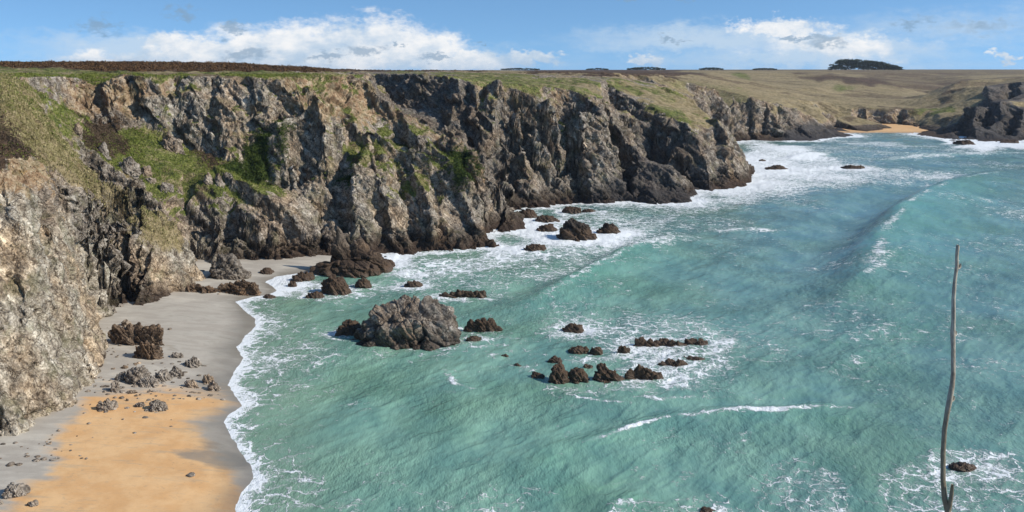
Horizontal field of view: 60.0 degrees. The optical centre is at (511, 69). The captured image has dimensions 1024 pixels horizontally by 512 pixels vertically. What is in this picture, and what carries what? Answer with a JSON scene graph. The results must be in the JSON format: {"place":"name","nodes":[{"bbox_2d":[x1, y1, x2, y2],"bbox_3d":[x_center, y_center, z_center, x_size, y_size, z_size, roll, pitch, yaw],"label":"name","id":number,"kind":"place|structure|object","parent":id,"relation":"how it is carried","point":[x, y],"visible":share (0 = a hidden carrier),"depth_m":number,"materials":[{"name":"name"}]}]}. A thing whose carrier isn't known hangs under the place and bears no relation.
{"place":"outdoors","nodes":[
{"label":"outdoors","id":0,"kind":"place"},
{"bbox_2d":[0,255,330,511],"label":"beach","id":1,"kind":"structure","parent":0,"point":[149,465],"depth_m":95.44,"materials":[{"name":"beige sand"}]},
{"bbox_2d":[1,482,30,498],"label":"beach boulder","id":2,"kind":"object","parent":1,"relation":"on","point":[12,490],"visible":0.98,"depth_m":80.28,"materials":[{"name":"grey stone"}]},
{"bbox_2d":[26,499,38,506],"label":"beach boulder","id":3,"kind":"object","parent":1,"relation":"on","point":[35,502],"visible":1,"depth_m":78.69,"materials":[{"name":"grey stone"}]},
{"bbox_2d":[96,398,117,410],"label":"beach boulder","id":4,"kind":"object","parent":1,"relation":"on","point":[107,405],"visible":0.97,"depth_m":101.43,"materials":[{"name":"grey stone"}]},
{"bbox_2d":[0,293,225,476],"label":"pebbles","id":5,"kind":"object","parent":1,"relation":"on","point":[12,463],"visible":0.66,"depth_m":105.52,"materials":[{"name":"grey stone"}]},
{"bbox_2d":[110,380,120,391],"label":"beach boulder","id":6,"kind":"object","parent":1,"relation":"on","point":[115,385],"visible":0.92,"depth_m":107.17,"materials":[{"name":"grey stone"}]},
{"bbox_2d":[114,371,125,381],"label":"beach boulder","id":7,"kind":"object","parent":1,"relation":"on","point":[119,377],"visible":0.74,"depth_m":110.79,"materials":[{"name":"grey stone"}]},
{"bbox_2d":[121,319,131,326],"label":"beach boulder","id":8,"kind":"object","parent":1,"relation":"on","point":[125,322],"visible":0.54,"depth_m":133.65,"materials":[{"name":"beige stone"}]},
{"bbox_2d":[126,390,135,393],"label":"beach boulder","id":9,"kind":"object","parent":1,"relation":"on","point":[131,392],"visible":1,"depth_m":106.91,"materials":[{"name":"grey stone"}]},
{"bbox_2d":[107,322,164,345],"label":"beach boulder","id":10,"kind":"object","parent":1,"relation":"on","point":[134,334],"visible":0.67,"depth_m":125.28,"materials":[{"name":"brown stone"}]},
{"bbox_2d":[124,366,149,384],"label":"beach boulder","id":11,"kind":"object","parent":1,"relation":"on","point":[134,375],"visible":0.69,"depth_m":110.27,"materials":[{"name":"grey stone"}]},
{"bbox_2d":[134,402,145,406],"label":"beach boulder","id":12,"kind":"object","parent":1,"relation":"on","point":[140,404],"visible":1,"depth_m":102.61,"materials":[{"name":"grey stone"}]},
{"bbox_2d":[132,340,163,359],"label":"beach boulder","id":13,"kind":"object","parent":1,"relation":"on","point":[146,349],"visible":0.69,"depth_m":119.42,"materials":[{"name":"brown stone"}]},
{"bbox_2d":[138,376,158,387],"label":"beach boulder","id":14,"kind":"object","parent":1,"relation":"on","point":[149,382],"visible":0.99,"depth_m":109.54,"materials":[{"name":"grey stone"}]},
{"bbox_2d":[149,399,168,411],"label":"beach boulder","id":15,"kind":"object","parent":1,"relation":"on","point":[156,405],"visible":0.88,"depth_m":101.92,"materials":[{"name":"grey stone"}]},
{"bbox_2d":[153,369,172,381],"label":"beach boulder","id":16,"kind":"object","parent":1,"relation":"on","point":[162,375],"visible":0.76,"depth_m":111.83,"materials":[{"name":"grey stone"}]},
{"bbox_2d":[169,365,183,376],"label":"beach boulder","id":17,"kind":"object","parent":1,"relation":"on","point":[175,371],"visible":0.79,"depth_m":113.70,"materials":[{"name":"grey stone"}]},
{"bbox_2d":[170,352,183,357],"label":"beach boulder","id":18,"kind":"object","parent":1,"relation":"on","point":[176,355],"visible":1,"depth_m":120.58,"materials":[{"name":"grey stone"}]},
{"bbox_2d":[184,380,197,387],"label":"beach boulder","id":19,"kind":"object","parent":1,"relation":"on","point":[189,384],"visible":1,"depth_m":110.33,"materials":[{"name":"grey stone"}]},
{"bbox_2d":[183,356,202,367],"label":"beach boulder","id":20,"kind":"object","parent":1,"relation":"on","point":[193,362],"visible":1,"depth_m":117.70,"materials":[{"name":"grey stone"}]},
{"bbox_2d":[184,283,215,292],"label":"beach boulder","id":21,"kind":"object","parent":1,"relation":"on","point":[196,288],"visible":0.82,"depth_m":156.15,"materials":[{"name":"stone"}]},
{"bbox_2d":[202,374,213,383],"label":"beach boulder","id":22,"kind":"object","parent":1,"relation":"on","point":[207,378],"visible":0.7,"depth_m":112.25,"materials":[{"name":"brown stone"}]},
{"bbox_2d":[207,380,220,390],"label":"beach boulder","id":23,"kind":"object","parent":1,"relation":"on","point":[213,385],"visible":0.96,"depth_m":109.77,"materials":[{"name":"grey stone"}]},
{"bbox_2d":[206,253,251,279],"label":"beach boulder","id":24,"kind":"object","parent":1,"relation":"on","point":[228,266],"visible":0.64,"depth_m":166.62,"materials":[{"name":"grey stone"}]},
{"bbox_2d":[213,279,261,295],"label":"beach boulder","id":25,"kind":"object","parent":1,"relation":"on","point":[241,287],"visible":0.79,"depth_m":156.70,"materials":[{"name":"stone"}]},
{"bbox_2d":[259,267,273,274],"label":"sea rock","id":26,"kind":"object","parent":1,"relation":"on","point":[267,271],"visible":0.71,"depth_m":172.37,"materials":[{"name":"stone"}]},
{"bbox_2d":[0,63,1023,436],"bbox_3d":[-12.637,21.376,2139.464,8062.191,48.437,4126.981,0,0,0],"label":"cliffs and hills","id":27,"kind":"structure","parent":0,"point":[74,269],"depth_m":209.63,"materials":[{"name":"grey stone"}]},
{"bbox_2d":[74,122,82,138],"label":"outcrop","id":28,"kind":"object","parent":27,"relation":"on","point":[78,129],"visible":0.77,"depth_m":172.78,"materials":[{"name":"beige stone"}]},
{"bbox_2d":[0,73,189,255],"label":"dry grass","id":29,"kind":"structure","parent":27,"relation":"on","point":[60,151],"depth_m":148.17,"materials":[{"name":"green plant"}]},
{"bbox_2d":[98,142,111,159],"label":"outcrop","id":30,"kind":"object","parent":27,"relation":"on","point":[104,151],"visible":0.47,"depth_m":176.13,"materials":[{"name":"beige stone"}]},
{"bbox_2d":[0,106,228,170],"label":"bare brush","id":31,"kind":"object","parent":27,"relation":"on","point":[100,131],"visible":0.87,"depth_m":184.67,"materials":[{"name":"plant"}]},
{"bbox_2d":[117,156,140,179],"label":"outcrop","id":32,"kind":"object","parent":27,"relation":"on","point":[129,165],"visible":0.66,"depth_m":177.26,"materials":[{"name":"grey stone"}]},
{"bbox_2d":[141,165,151,176],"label":"outcrop","id":33,"kind":"object","parent":27,"relation":"on","point":[146,171],"visible":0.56,"depth_m":183.47,"materials":[{"name":"grey stone"}]},
{"bbox_2d":[144,177,155,183],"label":"outcrop","id":34,"kind":"object","parent":27,"relation":"on","point":[150,180],"visible":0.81,"depth_m":181.66,"materials":[{"name":"grey stone"}]},
{"bbox_2d":[0,60,332,72],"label":"heather scrub","id":35,"kind":"object","parent":27,"relation":"on","point":[118,65],"visible":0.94,"depth_m":241.75,"materials":[{"name":"brown plant"}]},
{"bbox_2d":[160,182,173,192],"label":"outcrop","id":36,"kind":"object","parent":27,"relation":"on","point":[164,186],"visible":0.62,"depth_m":181.10,"materials":[{"name":"grey stone"}]},
{"bbox_2d":[161,131,186,154],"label":"outcrop","id":37,"kind":"object","parent":27,"relation":"on","point":[170,142],"visible":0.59,"depth_m":199.22,"materials":[{"name":"beige stone"}]},
{"bbox_2d":[203,172,212,185],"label":"outcrop","id":38,"kind":"object","parent":27,"relation":"on","point":[207,179],"visible":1,"depth_m":187.01,"materials":[{"name":"grey stone"}]},
{"bbox_2d":[214,173,224,187],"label":"outcrop","id":39,"kind":"object","parent":27,"relation":"on","point":[218,180],"visible":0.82,"depth_m":187.76,"materials":[{"name":"grey stone"}]},
{"bbox_2d":[0,72,481,229],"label":"green turf","id":40,"kind":"structure","parent":27,"relation":"on","point":[98,78],"depth_m":195.62,"materials":[{"name":"green plant"}]},
{"bbox_2d":[214,114,566,197],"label":"green scrub","id":41,"kind":"object","parent":27,"relation":"on","point":[258,161],"visible":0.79,"depth_m":204.93,"materials":[{"name":"green plant"}]},
{"bbox_2d":[500,68,539,69],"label":"distant wood","id":42,"kind":"object","parent":27,"relation":"on","point":[519,69],"visible":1,"depth_m":1694.41,"materials":[{"name":"grey plant"}]},
{"bbox_2d":[586,68,608,69],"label":"distant wood","id":43,"kind":"object","parent":27,"relation":"on","point":[597,69],"visible":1,"depth_m":1696.42,"materials":[{"name":"grey plant"}]},
{"bbox_2d":[627,67,665,69],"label":"distant wood","id":44,"kind":"object","parent":27,"relation":"on","point":[644,68],"visible":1,"depth_m":1693.64,"materials":[{"name":"grey plant"}]},
{"bbox_2d":[699,67,722,69],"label":"distant wood","id":45,"kind":"object","parent":27,"relation":"on","point":[711,68],"visible":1,"depth_m":1697.10,"materials":[{"name":"grey plant"}]},
{"bbox_2d":[752,68,776,69],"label":"distant wood","id":46,"kind":"object","parent":27,"relation":"on","point":[764,69],"visible":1,"depth_m":1696.94,"materials":[{"name":"grey plant"}]},
{"bbox_2d":[827,58,902,69],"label":"distant wood","id":47,"kind":"object","parent":27,"relation":"on","point":[843,64],"visible":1,"depth_m":1488.87,"materials":[{"name":"green plant"}]},
{"bbox_2d":[0,0,1023,69],"label":"sky","id":48,"kind":"structure","parent":0,"point":[333,34],"materials":[{"name":"blue"}]},
{"bbox_2d":[224,132,1023,511],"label":"sea","id":49,"kind":"structure","parent":0,"point":[806,294],"depth_m":120.98,"materials":[{"name":"liquid"}]},
{"bbox_2d":[263,294,275,298],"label":"sea rock","id":50,"kind":"object","parent":49,"relation":"in","point":[268,296],"visible":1,"depth_m":155.12,"materials":[{"name":"brown stone"}]},
{"bbox_2d":[288,281,296,286],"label":"sea rock","id":51,"kind":"object","parent":49,"relation":"in","point":[292,284],"visible":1,"depth_m":163.22,"materials":[{"name":"stone"}]},
{"bbox_2d":[290,271,314,281],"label":"sea rock","id":52,"kind":"object","parent":49,"relation":"in","point":[301,276],"visible":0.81,"depth_m":167.86,"materials":[{"name":"brown stone"}]},
{"bbox_2d":[306,291,324,298],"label":"sea rock","id":53,"kind":"object","parent":49,"relation":"in","point":[315,295],"visible":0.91,"depth_m":154.78,"materials":[{"name":"stone"}]},
{"bbox_2d":[320,274,351,295],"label":"sea rock","id":54,"kind":"object","parent":49,"relation":"in","point":[333,284],"visible":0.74,"depth_m":157.54,"materials":[{"name":"brown stone"}]},
{"bbox_2d":[335,319,360,335],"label":"sea rock","id":55,"kind":"object","parent":49,"relation":"in","point":[348,327],"visible":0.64,"depth_m":133.19,"materials":[{"name":"brown stone"}]},
{"bbox_2d":[309,226,392,277],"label":"sea stack","id":56,"kind":"object","parent":49,"relation":"in","point":[358,258],"visible":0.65,"depth_m":174.05,"materials":[{"name":"stone"}]},
{"bbox_2d":[355,277,371,287],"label":"sea rock","id":57,"kind":"object","parent":49,"relation":"in","point":[362,282],"visible":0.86,"depth_m":162.23,"materials":[{"name":"stone"}]},
{"bbox_2d":[388,259,394,266],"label":"sea rock","id":58,"kind":"object","parent":49,"relation":"in","point":[391,262],"visible":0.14,"depth_m":178.95,"materials":[{"name":"brown stone"}]},
{"bbox_2d":[350,294,461,350],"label":"rock island","id":59,"kind":"object","parent":49,"relation":"in","point":[425,323],"visible":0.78,"depth_m":128.76,"materials":[{"name":"grey stone"}]},
{"bbox_2d":[404,280,422,287],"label":"sea rock","id":60,"kind":"object","parent":49,"relation":"in","point":[413,283],"visible":1,"depth_m":163.28,"materials":[{"name":"stone"}]},
{"bbox_2d":[439,289,486,297],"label":"sea rock","id":61,"kind":"object","parent":49,"relation":"in","point":[470,294],"visible":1,"depth_m":155.97,"materials":[{"name":"stone"}]},
{"bbox_2d":[466,336,481,341],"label":"sea rock","id":62,"kind":"object","parent":49,"relation":"in","point":[473,338],"visible":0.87,"depth_m":129.95,"materials":[{"name":"brown stone"}]},
{"bbox_2d":[463,317,502,331],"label":"sea rock","id":63,"kind":"object","parent":49,"relation":"in","point":[482,324],"visible":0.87,"depth_m":135.20,"materials":[{"name":"brown stone"}]},
{"bbox_2d":[519,208,537,217],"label":"sea rock","id":64,"kind":"object","parent":49,"relation":"in","point":[528,213],"visible":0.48,"depth_m":238.47,"materials":[{"name":"brown stone"}]},
{"bbox_2d":[524,244,545,250],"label":"sea rock","id":65,"kind":"object","parent":49,"relation":"in","point":[535,247],"visible":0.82,"depth_m":195.31,"materials":[{"name":"stone"}]},
{"bbox_2d":[531,371,544,378],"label":"sea rock","id":66,"kind":"object","parent":49,"relation":"in","point":[536,375],"visible":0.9,"depth_m":114.56,"materials":[{"name":"stone"}]},
{"bbox_2d":[536,223,557,231],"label":"sea rock","id":67,"kind":"object","parent":49,"relation":"in","point":[549,227],"visible":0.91,"depth_m":219.51,"materials":[{"name":"brown stone"}]},
{"bbox_2d":[535,215,559,222],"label":"sea rock","id":68,"kind":"object","parent":49,"relation":"in","point":[545,218],"visible":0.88,"depth_m":232.68,"materials":[{"name":"brown stone"}]},
{"bbox_2d":[547,355,561,362],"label":"sea rock","id":69,"kind":"object","parent":49,"relation":"in","point":[554,359],"visible":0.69,"depth_m":120.48,"materials":[{"name":"brown stone"}]},
{"bbox_2d":[548,361,569,383],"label":"sea rock","id":70,"kind":"object","parent":49,"relation":"in","point":[559,374],"visible":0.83,"depth_m":112.94,"materials":[{"name":"brown stone"}]},
{"bbox_2d":[562,206,580,213],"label":"sea rock","id":71,"kind":"object","parent":49,"relation":"in","point":[571,210],"visible":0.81,"depth_m":246.70,"materials":[{"name":"brown stone"}]},
{"bbox_2d":[562,323,583,333],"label":"sea rock","id":72,"kind":"object","parent":49,"relation":"in","point":[573,328],"visible":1,"depth_m":135.24,"materials":[{"name":"brown stone"}]},
{"bbox_2d":[556,218,596,241],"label":"sea rock","id":73,"kind":"object","parent":49,"relation":"in","point":[573,229],"visible":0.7,"depth_m":208.56,"materials":[{"name":"stone"}]},
{"bbox_2d":[568,345,588,354],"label":"sea rock","id":74,"kind":"object","parent":49,"relation":"in","point":[580,350],"visible":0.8,"depth_m":124.30,"materials":[{"name":"stone"}]},
{"bbox_2d":[568,367,589,383],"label":"sea rock","id":75,"kind":"object","parent":49,"relation":"in","point":[577,375],"visible":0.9,"depth_m":113.19,"materials":[{"name":"brown stone"}]},
{"bbox_2d":[583,364,592,368],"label":"sea rock","id":76,"kind":"object","parent":49,"relation":"in","point":[587,366],"visible":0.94,"depth_m":118.25,"materials":[{"name":"stone"}]},
{"bbox_2d":[581,209,595,212],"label":"sea rock","id":77,"kind":"object","parent":49,"relation":"in","point":[587,210],"visible":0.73,"depth_m":247.85,"materials":[{"name":"brown stone"}]},
{"bbox_2d":[588,347,602,354],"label":"sea rock","id":78,"kind":"object","parent":49,"relation":"in","point":[596,351],"visible":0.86,"depth_m":123.99,"materials":[{"name":"brown stone"}]},
{"bbox_2d":[592,363,624,383],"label":"sea rock","id":79,"kind":"object","parent":49,"relation":"in","point":[604,374],"visible":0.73,"depth_m":113.47,"materials":[{"name":"brown stone"}]},
{"bbox_2d":[596,223,620,233],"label":"sea rock","id":80,"kind":"object","parent":49,"relation":"in","point":[607,228],"visible":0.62,"depth_m":214.62,"materials":[{"name":"brown stone"}]},
{"bbox_2d":[617,345,630,353],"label":"sea rock","id":81,"kind":"object","parent":49,"relation":"in","point":[623,349],"visible":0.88,"depth_m":124.37,"materials":[{"name":"brown stone"}]},
{"bbox_2d":[624,364,663,379],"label":"sea rock","id":82,"kind":"object","parent":49,"relation":"in","point":[640,372],"visible":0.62,"depth_m":113.85,"materials":[{"name":"brown stone"}]},
{"bbox_2d":[633,337,658,346],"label":"sea rock","id":83,"kind":"object","parent":49,"relation":"in","point":[642,341],"visible":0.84,"depth_m":127.52,"materials":[{"name":"brown stone"}]},
{"bbox_2d":[654,338,686,346],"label":"sea rock","id":84,"kind":"object","parent":49,"relation":"in","point":[666,342],"visible":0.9,"depth_m":127.79,"materials":[{"name":"brown stone"}]},
{"bbox_2d":[658,358,687,366],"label":"sea rock","id":85,"kind":"object","parent":49,"relation":"in","point":[671,362],"visible":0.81,"depth_m":119.08,"materials":[{"name":"stone"}]},
{"bbox_2d":[684,356,704,360],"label":"sea rock","id":86,"kind":"object","parent":49,"relation":"in","point":[694,358],"visible":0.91,"depth_m":121.65,"materials":[{"name":"brown stone"}]},
{"bbox_2d":[684,338,707,345],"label":"sea rock","id":87,"kind":"object","parent":49,"relation":"in","point":[694,341],"visible":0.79,"depth_m":128.07,"materials":[{"name":"brown stone"}]},
{"bbox_2d":[700,506,714,511],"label":"sea rock","id":88,"kind":"object","parent":49,"relation":"in","point":[705,509],"visible":1,"depth_m":79.80,"materials":[{"name":"brown stone"}]},
{"bbox_2d":[765,165,787,169],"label":"sea rock","id":89,"kind":"object","parent":49,"relation":"in","point":[776,167],"visible":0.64,"depth_m":353.25,"materials":[{"name":"stone"}]},
{"bbox_2d":[840,165,864,168],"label":"sea rock","id":90,"kind":"object","parent":49,"relation":"in","point":[853,167],"visible":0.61,"depth_m":355.51,"materials":[{"name":"stone"}]},
{"bbox_2d":[948,461,976,471],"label":"sea rock","id":91,"kind":"object","parent":49,"relation":"in","point":[962,466],"visible":1,"depth_m":88.78,"materials":[{"name":"brown stone"}]},
{"bbox_2d":[953,140,974,144],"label":"sea rock","id":92,"kind":"object","parent":49,"relation":"in","point":[964,142],"visible":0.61,"depth_m":470.65,"materials":[{"name":"stone"}]},
{"bbox_2d":[1000,139,1018,142],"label":"sea rock","id":93,"kind":"object","parent":49,"relation":"in","point":[1009,141],"visible":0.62,"depth_m":480.68,"materials":[{"name":"grey stone"}]},
{"bbox_2d":[835,124,927,133],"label":"beach","id":94,"kind":"structure","parent":0,"point":[899,128],"depth_m":569.35,"materials":[{"name":"beige sand"}]},
{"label":"viewpoint headland","id":95,"kind":"structure","parent":0,"visible":0},
{"bbox_2d":[940,245,960,511],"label":"bare stem","id":96,"kind":"object","parent":95,"relation":"on","point":[947,503],"visible":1,"depth_m":2.00,"materials":[{"name":"brown plant"}]}
]}

